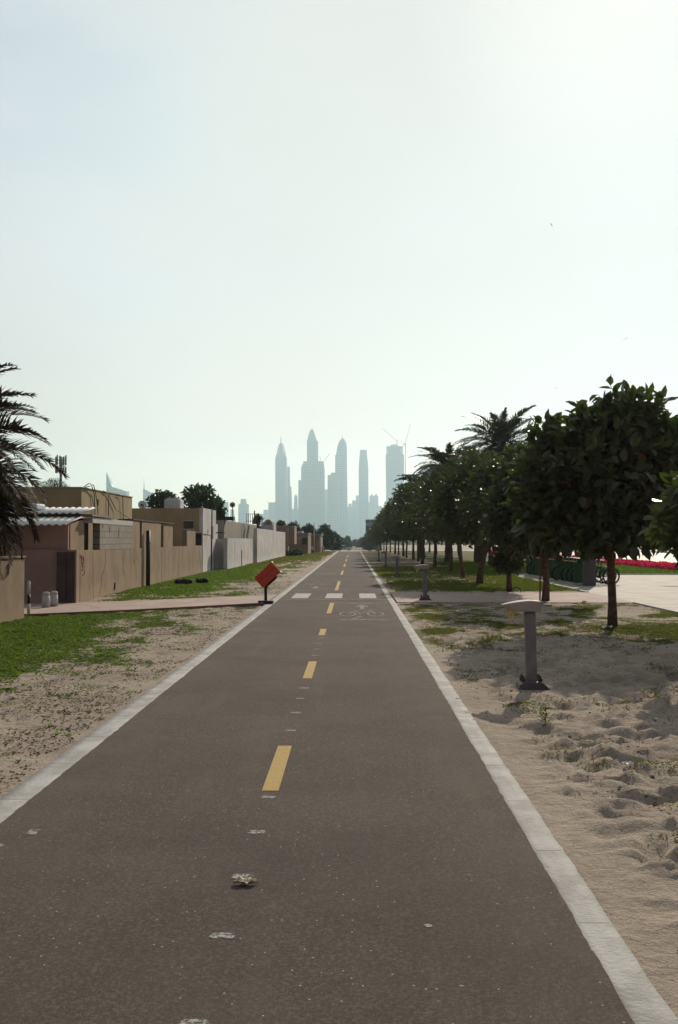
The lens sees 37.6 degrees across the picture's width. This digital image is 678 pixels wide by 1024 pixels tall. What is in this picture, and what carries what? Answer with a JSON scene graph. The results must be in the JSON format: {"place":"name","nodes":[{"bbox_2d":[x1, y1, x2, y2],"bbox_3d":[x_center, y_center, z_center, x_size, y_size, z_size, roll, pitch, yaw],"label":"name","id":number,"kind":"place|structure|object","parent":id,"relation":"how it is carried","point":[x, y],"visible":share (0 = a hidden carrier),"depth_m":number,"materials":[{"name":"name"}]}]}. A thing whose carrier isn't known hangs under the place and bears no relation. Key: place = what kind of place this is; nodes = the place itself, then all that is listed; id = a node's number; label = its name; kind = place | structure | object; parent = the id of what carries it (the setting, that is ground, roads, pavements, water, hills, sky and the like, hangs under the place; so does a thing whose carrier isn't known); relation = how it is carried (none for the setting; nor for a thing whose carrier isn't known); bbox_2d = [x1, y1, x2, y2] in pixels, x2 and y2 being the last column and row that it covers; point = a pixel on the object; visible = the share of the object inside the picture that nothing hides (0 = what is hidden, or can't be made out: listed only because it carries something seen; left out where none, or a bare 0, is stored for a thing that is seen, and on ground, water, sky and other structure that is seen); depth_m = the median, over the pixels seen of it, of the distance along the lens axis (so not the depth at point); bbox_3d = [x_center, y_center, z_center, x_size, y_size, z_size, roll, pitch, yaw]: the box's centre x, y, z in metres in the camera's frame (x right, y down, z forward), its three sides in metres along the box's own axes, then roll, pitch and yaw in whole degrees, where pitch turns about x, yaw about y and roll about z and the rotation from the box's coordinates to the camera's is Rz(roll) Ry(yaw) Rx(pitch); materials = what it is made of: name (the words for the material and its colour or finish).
{"place":"outdoors","nodes":[
{"label":"outdoors","id":0,"kind":"place"},
{"bbox_2d":[24,595,276,613],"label":"paved path","id":1,"kind":"structure","parent":0,"point":[97,606],"depth_m":25.22,"materials":[{"name":"concrete"}]},
{"bbox_2d":[27,580,29,613],"bbox_3d":[-6.748,1.873,21.653,0.068,0.765,0.068,0,-2,1],"label":"striped post","id":2,"kind":"object","parent":1,"relation":"on","point":[28,596],"visible":1,"depth_m":21.63,"materials":[{"name":"white metal"}]},
{"bbox_2d":[42,592,49,607],"bbox_3d":[-7.105,2.128,24.152,0.196,0.375,0.193,0,-2,1],"label":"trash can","id":3,"kind":"object","parent":1,"relation":"on","point":[45,599],"visible":1,"depth_m":24.08,"materials":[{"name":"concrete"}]},
{"bbox_2d":[50,591,57,606],"bbox_3d":[-7.028,2.139,24.551,0.196,0.375,0.193,0,-2,1],"label":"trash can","id":4,"kind":"object","parent":1,"relation":"on","point":[53,598],"visible":1,"depth_m":24.48,"materials":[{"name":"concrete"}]},
{"bbox_2d":[24,603,263,616],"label":"path kerb","id":5,"kind":"structure","parent":1,"relation":"on","point":[169,608],"depth_m":23.27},
{"bbox_2d":[254,561,281,603],"bbox_3d":[-1.837,1.819,25.738,0.693,1.077,0.360,0,-2,1],"label":"road sign","id":6,"kind":"object","parent":1,"relation":"on","point":[265,577],"visible":0.97,"depth_m":25.57,"materials":[{"name":"red metal"}]},
{"bbox_2d":[0,551,634,1023],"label":"cycle track","id":7,"kind":"structure","parent":0,"point":[304,753],"depth_m":5.06,"materials":[{"name":"asphalt"}]},
{"bbox_2d":[233,877,260,883],"bbox_3d":[-0.438,1.760,4.749,0.132,0.028,0.074,0,-2,1],"label":"dry leaf","id":8,"kind":"object","parent":7,"relation":"on","point":[248,880],"visible":1,"depth_m":4.76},
{"bbox_2d":[0,542,677,1018],"bbox_3d":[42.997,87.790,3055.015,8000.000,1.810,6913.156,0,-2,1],"label":"ground","id":9,"kind":"structure","parent":0,"point":[626,874],"depth_m":9.24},
{"bbox_2d":[0,556,25,622],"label":"boundary wall","id":10,"kind":"structure","parent":9,"relation":"on","point":[12,597],"depth_m":20.32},
{"bbox_2d":[0,362,69,578],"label":"date palm","id":11,"kind":"object","parent":9,"relation":"on","point":[12,491],"visible":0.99,"depth_m":20.10,"materials":[{"name":"green plant"}]},
{"bbox_2d":[0,503,97,549],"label":"storage shed","id":12,"kind":"structure","parent":9,"relation":"on","point":[59,532],"depth_m":26.12,"materials":[{"name":"metal"}]},
{"bbox_2d":[40,478,68,486],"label":"acacia tree","id":13,"kind":"object","parent":9,"relation":"on","point":[51,481],"visible":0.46,"depth_m":78.25,"materials":[{"name":"green plant"}]},
{"bbox_2d":[55,455,66,486],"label":"phone mast","id":14,"kind":"object","parent":9,"relation":"on","point":[63,467],"visible":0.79,"depth_m":200.85,"materials":[{"name":"grey metal"}]},
{"bbox_2d":[1,483,132,550],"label":"ochre house","id":15,"kind":"structure","parent":9,"relation":"on","point":[117,506],"depth_m":37.64,"materials":[{"name":"paint"}]},
{"bbox_2d":[0,514,201,602],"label":"compound wall","id":16,"kind":"structure","parent":9,"relation":"on","point":[113,561],"depth_m":29.86,"materials":[{"name":"concrete"}]},
{"bbox_2d":[146,531,150,585],"bbox_3d":[-6.801,1.676,35.466,0.176,2.030,0.167,0,-2,1],"label":"drain pipe","id":17,"kind":"object","parent":16,"relation":"attached to","point":[148,543],"visible":0.89,"depth_m":35.41,"materials":[{"name":"black metal"}]},
{"bbox_2d":[106,472,128,495],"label":"sail tower","id":18,"kind":"structure","parent":9,"relation":"on","point":[110,487],"depth_m":3299.53,"materials":[{"name":"grey glass"}]},
{"bbox_2d":[0,600,256,766],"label":"grass","id":19,"kind":"structure","parent":9,"relation":"on","point":[10,645],"depth_m":16.24,"materials":[{"name":"plant"}]},
{"bbox_2d":[0,581,291,792],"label":"leaf litter","id":20,"kind":"object","parent":9,"relation":"on","point":[53,680],"visible":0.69,"depth_m":11.56,"materials":[{"name":"plant"}]},
{"bbox_2d":[143,487,151,507],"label":"needle tower","id":21,"kind":"structure","parent":9,"relation":"on","point":[146,493],"depth_m":3894.35,"materials":[{"name":"grey glass"}]},
{"bbox_2d":[146,489,176,507],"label":"garden tree","id":22,"kind":"object","parent":9,"relation":"on","point":[158,499],"visible":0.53,"depth_m":67.83,"materials":[{"name":"green plant"}]},
{"bbox_2d":[0,551,337,822],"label":"kerb","id":23,"kind":"structure","parent":9,"relation":"on","point":[21,794],"depth_m":8.57,"materials":[{"name":"concrete"}]},
{"bbox_2d":[132,508,215,571],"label":"corner house","id":24,"kind":"structure","parent":9,"relation":"on","point":[201,522],"depth_m":51.47,"materials":[{"name":"paint"}]},
{"bbox_2d":[164,498,183,507],"bbox_3d":[-8.815,-0.320,53.194,0.861,0.810,1.130,0,-2,1],"label":"water tank","id":25,"kind":"object","parent":24,"relation":"on","point":[173,502],"visible":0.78,"depth_m":52.66,"materials":[{"name":"plastic"}]},
{"bbox_2d":[182,520,194,529],"bbox_3d":[-7.768,0.675,51.373,0.660,0.500,0.115,0,-2,1],"label":"window","id":26,"kind":"structure","parent":24,"relation":"in","point":[187,524],"depth_m":51.39,"materials":[{"name":"black glass"}]},
{"bbox_2d":[195,533,201,544],"bbox_3d":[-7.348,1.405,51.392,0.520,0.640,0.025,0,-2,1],"label":"doorway","id":27,"kind":"structure","parent":24,"relation":"in","point":[198,536],"depth_m":51.38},
{"bbox_2d":[178,482,221,510],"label":"garden tree","id":28,"kind":"object","parent":9,"relation":"on","point":[198,496],"visible":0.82,"depth_m":71.80,"materials":[{"name":"green plant"}]},
{"bbox_2d":[102,566,305,600],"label":"grass","id":29,"kind":"structure","parent":9,"relation":"on","point":[237,574],"depth_m":34.96,"materials":[{"name":"plant"}]},
{"bbox_2d":[174,579,192,583],"bbox_3d":[-5.781,2.600,37.030,0.686,0.255,0.263,0,-2,1],"label":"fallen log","id":30,"kind":"object","parent":29,"relation":"on","point":[184,581],"visible":0.89,"depth_m":36.96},
{"bbox_2d":[215,494,227,519],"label":"garden tree","id":31,"kind":"object","parent":9,"relation":"on","point":[220,511],"visible":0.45,"depth_m":74.92,"materials":[{"name":"green plant"}]},
{"bbox_2d":[216,538,253,568],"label":"white wall","id":32,"kind":"structure","parent":9,"relation":"on","point":[233,552],"depth_m":58.15,"materials":[{"name":"paint"}]},
{"bbox_2d":[238,499,248,523],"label":"city block","id":33,"kind":"structure","parent":9,"relation":"on","point":[243,508],"depth_m":4090.25,"materials":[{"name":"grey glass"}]},
{"bbox_2d":[216,517,275,538],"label":"grey house","id":34,"kind":"structure","parent":9,"relation":"on","point":[227,529],"depth_m":71.42,"materials":[{"name":"concrete"}]},
{"bbox_2d":[253,513,263,527],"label":"roof plant","id":35,"kind":"object","parent":9,"relation":"on","point":[258,520],"visible":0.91,"depth_m":80.03,"materials":[{"name":"green plant"}]},
{"bbox_2d":[254,528,284,562],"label":"white wall","id":36,"kind":"structure","parent":9,"relation":"on","point":[269,544],"depth_m":78.60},
{"bbox_2d":[268,502,274,521],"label":"city block","id":37,"kind":"structure","parent":9,"relation":"on","point":[271,511],"depth_m":4292.94,"materials":[{"name":"concrete"}]},
{"bbox_2d":[275,440,286,525],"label":"skyscraper","id":38,"kind":"structure","parent":9,"relation":"on","point":[280,485],"depth_m":3889.31,"materials":[{"name":"glass"}]},
{"bbox_2d":[276,526,296,554],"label":"rosy house","id":39,"kind":"structure","parent":9,"relation":"on","point":[290,534],"depth_m":104.06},
{"bbox_2d":[287,467,291,524],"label":"skyscraper","id":40,"kind":"structure","parent":9,"relation":"on","point":[289,503],"depth_m":3945.68,"materials":[{"name":"grey glass"}]},
{"bbox_2d":[245,551,334,565],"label":"grass","id":41,"kind":"structure","parent":9,"relation":"on","point":[286,559],"depth_m":81.08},
{"bbox_2d":[285,547,303,555],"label":"shrub","id":42,"kind":"object","parent":9,"relation":"on","point":[294,552],"visible":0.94,"depth_m":99.74,"materials":[{"name":"green plant"}]},
{"bbox_2d":[292,509,297,523],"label":"city block","id":43,"kind":"structure","parent":9,"relation":"on","point":[294,515],"depth_m":4088.60,"materials":[{"name":"concrete"}]},
{"bbox_2d":[298,480,300,526],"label":"skyscraper","id":44,"kind":"structure","parent":9,"relation":"on","point":[299,501],"depth_m":3844.17,"materials":[{"name":"grey glass"}]},
{"bbox_2d":[289,531,310,553],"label":"tan house","id":45,"kind":"structure","parent":9,"relation":"on","point":[303,544],"depth_m":113.02,"materials":[{"name":"paint"}]},
{"bbox_2d":[301,523,317,533],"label":"roadside tree","id":46,"kind":"object","parent":9,"relation":"on","point":[309,528],"visible":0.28,"depth_m":157.41,"materials":[{"name":"green plant"}]},
{"bbox_2d":[307,429,317,460],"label":"skyscraper","id":47,"kind":"structure","parent":9,"relation":"on","point":[312,448],"depth_m":3692.62,"materials":[{"name":"grey glass"}]},
{"bbox_2d":[301,453,329,531],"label":"skyscraper","id":48,"kind":"structure","parent":9,"relation":"on","point":[312,492],"depth_m":3569.39,"materials":[{"name":"glass"}]},
{"bbox_2d":[311,534,323,551],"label":"pillared house","id":49,"kind":"structure","parent":9,"relation":"on","point":[317,542],"depth_m":130.99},
{"bbox_2d":[317,523,335,550],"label":"roadside tree","id":50,"kind":"object","parent":9,"relation":"on","point":[329,541],"visible":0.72,"depth_m":169.38,"materials":[{"name":"green plant"}]},
{"bbox_2d":[327,473,339,534],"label":"skyscraper","id":51,"kind":"structure","parent":9,"relation":"on","point":[333,503],"depth_m":3535.72,"materials":[{"name":"concrete"}]},
{"bbox_2d":[325,531,341,550],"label":"roadside tree","id":52,"kind":"object","parent":9,"relation":"on","point":[337,546],"visible":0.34,"depth_m":184.47,"materials":[{"name":"green plant"}]},
{"bbox_2d":[6,608,667,784],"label":"pebbles","id":53,"kind":"object","parent":9,"relation":"on","point":[652,776],"visible":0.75,"depth_m":11.70,"materials":[{"name":"stone"}]},
{"bbox_2d":[16,629,665,796],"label":"twigs","id":54,"kind":"object","parent":9,"relation":"on","point":[440,646],"visible":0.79,"depth_m":10.53,"materials":[{"name":"wood"}]},
{"bbox_2d":[335,437,347,537],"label":"skyscraper","id":55,"kind":"structure","parent":9,"relation":"on","point":[341,462],"depth_m":3738.53,"materials":[{"name":"grey glass"}]},
{"bbox_2d":[348,504,351,539],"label":"city block","id":56,"kind":"structure","parent":9,"relation":"on","point":[350,520],"depth_m":4194.12,"materials":[{"name":"concrete"}]},
{"bbox_2d":[352,500,358,539],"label":"city block","id":57,"kind":"structure","parent":9,"relation":"on","point":[355,519],"depth_m":4236.50,"materials":[{"name":"concrete"}]},
{"bbox_2d":[359,450,368,537],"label":"skyscraper","id":58,"kind":"structure","parent":9,"relation":"on","point":[363,493],"depth_m":3886.39,"materials":[{"name":"grey glass"}]},
{"bbox_2d":[360,533,376,550],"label":"roadside tree","id":59,"kind":"object","parent":9,"relation":"on","point":[365,544],"visible":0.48,"depth_m":298.89,"materials":[{"name":"green plant"}]},
{"bbox_2d":[369,494,373,518],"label":"city block","id":60,"kind":"structure","parent":9,"relation":"on","point":[371,506],"depth_m":4292.22,"materials":[{"name":"concrete"}]},
{"bbox_2d":[365,519,379,549],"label":"office block","id":61,"kind":"structure","parent":9,"relation":"on","point":[368,522],"depth_m":329.89,"materials":[{"name":"grey concrete"}]},
{"bbox_2d":[374,494,378,518],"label":"city block","id":62,"kind":"structure","parent":9,"relation":"on","point":[376,508],"depth_m":4341.36,"materials":[{"name":"concrete"}]},
{"bbox_2d":[370,524,382,550],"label":"street tree","id":63,"kind":"object","parent":9,"relation":"on","point":[373,538],"visible":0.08,"depth_m":166.80,"materials":[{"name":"green plant"}]},
{"bbox_2d":[372,513,390,552],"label":"street tree","id":64,"kind":"object","parent":9,"relation":"on","point":[379,533],"visible":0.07,"depth_m":127.44,"materials":[{"name":"green plant"}]},
{"bbox_2d":[374,505,399,553],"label":"street tree","id":65,"kind":"object","parent":9,"relation":"on","point":[378,521],"visible":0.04,"depth_m":117.73,"materials":[{"name":"green plant"}]},
{"bbox_2d":[380,504,404,555],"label":"street tree","id":66,"kind":"object","parent":9,"relation":"on","point":[403,552],"visible":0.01,"depth_m":99.79,"materials":[{"name":"green plant"}]},
{"bbox_2d":[385,430,403,504],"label":"skyscraper","id":67,"kind":"structure","parent":9,"relation":"on","point":[394,461],"depth_m":3625.58,"materials":[{"name":"glass"}]},
{"bbox_2d":[379,498,409,557],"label":"street tree","id":68,"kind":"object","parent":9,"relation":"on","point":[386,525],"visible":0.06,"depth_m":91.81,"materials":[{"name":"green plant"}]},
{"bbox_2d":[390,555,399,576],"bbox_3d":[2.513,2.437,44.115,0.514,1.040,0.280,0,-2,-2],"label":"bollard lamp","id":69,"kind":"object","parent":9,"relation":"on","point":[396,557],"visible":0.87,"depth_m":44.05,"materials":[{"name":"metal"}]},
{"bbox_2d":[386,504,417,559],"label":"street tree","id":70,"kind":"object","parent":9,"relation":"on","point":[413,554],"visible":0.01,"depth_m":83.74,"materials":[{"name":"green plant"}]},
{"bbox_2d":[386,486,420,561],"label":"street tree","id":71,"kind":"object","parent":9,"relation":"on","point":[399,535],"visible":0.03,"depth_m":75.74,"materials":[{"name":"green plant"}]},
{"bbox_2d":[340,536,469,544],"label":"distant wood","id":72,"kind":"object","parent":9,"relation":"on","point":[410,543],"visible":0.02,"depth_m":635.81,"materials":[{"name":"green plant"}]},
{"bbox_2d":[389,475,424,563],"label":"street tree","id":73,"kind":"object","parent":9,"relation":"on","point":[400,494],"visible":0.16,"depth_m":67.68,"materials":[{"name":"green plant"}]},
{"bbox_2d":[393,472,426,557],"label":"date palm","id":74,"kind":"object","parent":9,"relation":"on","point":[409,477],"visible":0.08,"depth_m":89.55,"materials":[{"name":"green plant"}]},
{"bbox_2d":[413,564,430,599],"bbox_3d":[2.296,1.956,27.226,0.514,1.040,0.280,0,-2,1],"label":"bollard lamp","id":75,"kind":"object","parent":9,"relation":"on","point":[418,568],"visible":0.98,"depth_m":27.16,"materials":[{"name":"metal"}]},
{"bbox_2d":[398,477,447,566],"bbox_3d":[5.790,0.490,60.469,4.454,5.808,4.505,0,-2,1],"label":"street tree","id":76,"kind":"object","parent":9,"relation":"on","point":[410,491],"visible":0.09,"depth_m":60.28,"materials":[{"name":"green plant"}]},
{"bbox_2d":[406,478,463,570],"bbox_3d":[5.843,0.393,51.992,4.723,5.526,4.406,0,-2,1],"label":"street tree","id":77,"kind":"object","parent":9,"relation":"on","point":[410,503],"visible":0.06,"depth_m":51.81,"materials":[{"name":"green plant"}]},
{"bbox_2d":[410,439,474,561],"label":"date palm","id":78,"kind":"object","parent":9,"relation":"on","point":[435,454],"visible":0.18,"depth_m":73.52,"materials":[{"name":"green plant"}]},
{"bbox_2d":[411,445,486,577],"bbox_3d":[5.264,0.021,42.898,4.304,5.777,3.815,0,-2,1],"label":"street tree","id":79,"kind":"object","parent":9,"relation":"on","point":[428,483],"visible":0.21,"depth_m":42.77,"materials":[{"name":"green plant"}]},
{"bbox_2d":[440,444,491,562],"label":"date palm","id":80,"kind":"object","parent":9,"relation":"on","point":[479,550],"visible":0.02,"depth_m":69.59,"materials":[{"name":"green plant"}]},
{"bbox_2d":[424,446,508,583],"bbox_3d":[5.276,0.147,36.916,3.938,5.194,3.721,-1,-2,27],"label":"street tree","id":81,"kind":"object","parent":9,"relation":"on","point":[445,511],"visible":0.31,"depth_m":36.61,"materials":[{"name":"green plant"}]},
{"bbox_2d":[454,456,532,591],"bbox_3d":[5.332,0.392,31.809,3.298,4.393,2.834,0,-2,1],"label":"street tree","id":82,"kind":"object","parent":9,"relation":"on","point":[506,566],"visible":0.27,"depth_m":31.55,"materials":[{"name":"green plant"}]},
{"bbox_2d":[451,404,541,560],"bbox_3d":[10.101,-1.521,61.888,6.436,9.997,6.010,1,-2,-31],"label":"date palm","id":83,"kind":"object","parent":9,"relation":"on","point":[501,436],"visible":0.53,"depth_m":61.35,"materials":[{"name":"green plant"}]},
{"bbox_2d":[360,551,677,1023],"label":"kerb","id":84,"kind":"structure","parent":9,"relation":"on","point":[642,1000],"depth_m":4.81,"materials":[{"name":"concrete"}]},
{"bbox_2d":[501,599,549,689],"bbox_3d":[2.077,1.501,11.086,0.514,1.040,0.280,-1,-2,3],"label":"bollard lamp","id":85,"kind":"object","parent":9,"relation":"on","point":[531,679],"visible":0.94,"depth_m":11.02,"materials":[{"name":"metal"}]},
{"bbox_2d":[477,442,579,600],"bbox_3d":[5.604,0.257,26.877,3.357,4.400,3.344,-2,-2,44],"label":"street tree","id":86,"kind":"object","parent":9,"relation":"on","point":[498,526],"visible":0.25,"depth_m":26.70,"materials":[{"name":"green plant"}]},
{"bbox_2d":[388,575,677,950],"bbox_3d":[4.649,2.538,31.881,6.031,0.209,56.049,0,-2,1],"label":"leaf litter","id":87,"kind":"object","parent":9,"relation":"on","point":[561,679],"visible":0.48,"depth_m":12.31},
{"bbox_2d":[400,602,677,858],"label":"grass","id":88,"kind":"structure","parent":9,"relation":"on","point":[584,609],"depth_m":18.32,"materials":[{"name":"plant"}]},
{"bbox_2d":[539,548,540,600],"bbox_3d":[5.415,1.549,26.804,0.069,1.801,0.058,0,-2,1],"label":"tree stake","id":89,"kind":"object","parent":9,"relation":"on","point":[540,576],"visible":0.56,"depth_m":26.79,"materials":[{"name":"brown wood"}]},
{"bbox_2d":[534,703,553,722],"bbox_3d":[1.840,1.816,8.948,0.132,0.210,0.201,1,-2,-25],"label":"weed","id":90,"kind":"object","parent":9,"relation":"on","point":[545,714],"visible":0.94,"depth_m":8.93,"materials":[{"name":"green plant"}]},
{"bbox_2d":[491,549,675,569],"bbox_3d":[19.057,3.992,91.179,1.328,0.611,95.212,0,-2,1],"label":"flower bed","id":91,"kind":"object","parent":9,"relation":"on","point":[653,564],"visible":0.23,"depth_m":59.81,"materials":[{"name":"red plant"}]},
{"bbox_2d":[498,374,677,626],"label":"street tree","id":92,"kind":"object","parent":9,"relation":"on","point":[590,480],"visible":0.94,"depth_m":18.52,"materials":[{"name":"green plant"}]},
{"bbox_2d":[512,574,677,612],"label":"plaza kerb","id":93,"kind":"structure","parent":9,"relation":"on","point":[657,607],"depth_m":25.82,"materials":[{"name":"concrete"}]},
{"bbox_2d":[638,469,677,570],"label":"street tree","id":94,"kind":"object","parent":9,"relation":"on","point":[665,511],"visible":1,"depth_m":12.29,"materials":[{"name":"green plant"}]},
{"bbox_2d":[0,0,677,524],"label":"sky","id":95,"kind":"structure","parent":0,"point":[231,230],"materials":[{"name":"white"}]},
{"bbox_2d":[373,566,579,592],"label":"grass","id":96,"kind":"structure","parent":0,"point":[385,571],"depth_m":39.69,"materials":[{"name":"plant"}]},
{"bbox_2d":[325,550,668,550],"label":"cross street","id":97,"kind":"structure","parent":0,"point":[415,550],"depth_m":304.62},
{"bbox_2d":[445,583,576,590],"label":"grass","id":98,"kind":"structure","parent":0,"point":[497,589],"depth_m":33.90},
{"bbox_2d":[391,592,632,603],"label":"paved path","id":99,"kind":"structure","parent":0,"point":[555,597],"depth_m":28.35,"materials":[{"name":"concrete"}]},
{"bbox_2d":[427,561,677,582],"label":"grass","id":100,"kind":"structure","parent":0,"point":[624,569],"depth_m":52.84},
{"bbox_2d":[518,575,677,610],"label":"plaza","id":101,"kind":"structure","parent":0,"point":[659,590],"depth_m":33.75,"materials":[{"name":"concrete"}]},
{"bbox_2d":[524,557,581,585],"bbox_3d":[8.883,2.365,41.329,0.520,0.880,10.800,0,-2,1],"label":"bike rack","id":102,"kind":"object","parent":101,"relation":"on","point":[577,573],"visible":0.45,"depth_m":38.62,"materials":[{"name":"metal"}]},
{"bbox_2d":[565,557,604,582],"bbox_3d":[9.413,2.177,37.645,1.724,1.054,0.549,0,-2,1],"label":"rental bicycle","id":103,"kind":"object","parent":102,"relation":"on","point":[569,559],"visible":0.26,"depth_m":37.63,"materials":[{"name":"black metal"}]},
{"bbox_2d":[570,558,616,583],"bbox_3d":[9.423,2.155,36.885,1.724,1.054,0.549,0,-2,1],"label":"rental bicycle","id":104,"kind":"object","parent":102,"relation":"on","point":[572,570],"visible":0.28,"depth_m":36.87,"materials":[{"name":"black metal"}]},
{"bbox_2d":[573,558,619,583],"bbox_3d":[9.416,2.143,36.426,1.724,1.054,0.549,0,-2,1],"label":"rental bicycle","id":105,"kind":"object","parent":102,"relation":"on","point":[578,560],"visible":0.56,"depth_m":36.40,"materials":[{"name":"metal"}]},
{"bbox_2d":[582,559,595,585],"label":"kiosk pillar","id":106,"kind":"structure","parent":101,"relation":"on","point":[589,575],"depth_m":35.58,"materials":[{"name":"metal"}]},
{"bbox_2d":[560,552,676,562],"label":"road","id":107,"kind":"structure","parent":0,"point":[658,557],"depth_m":94.58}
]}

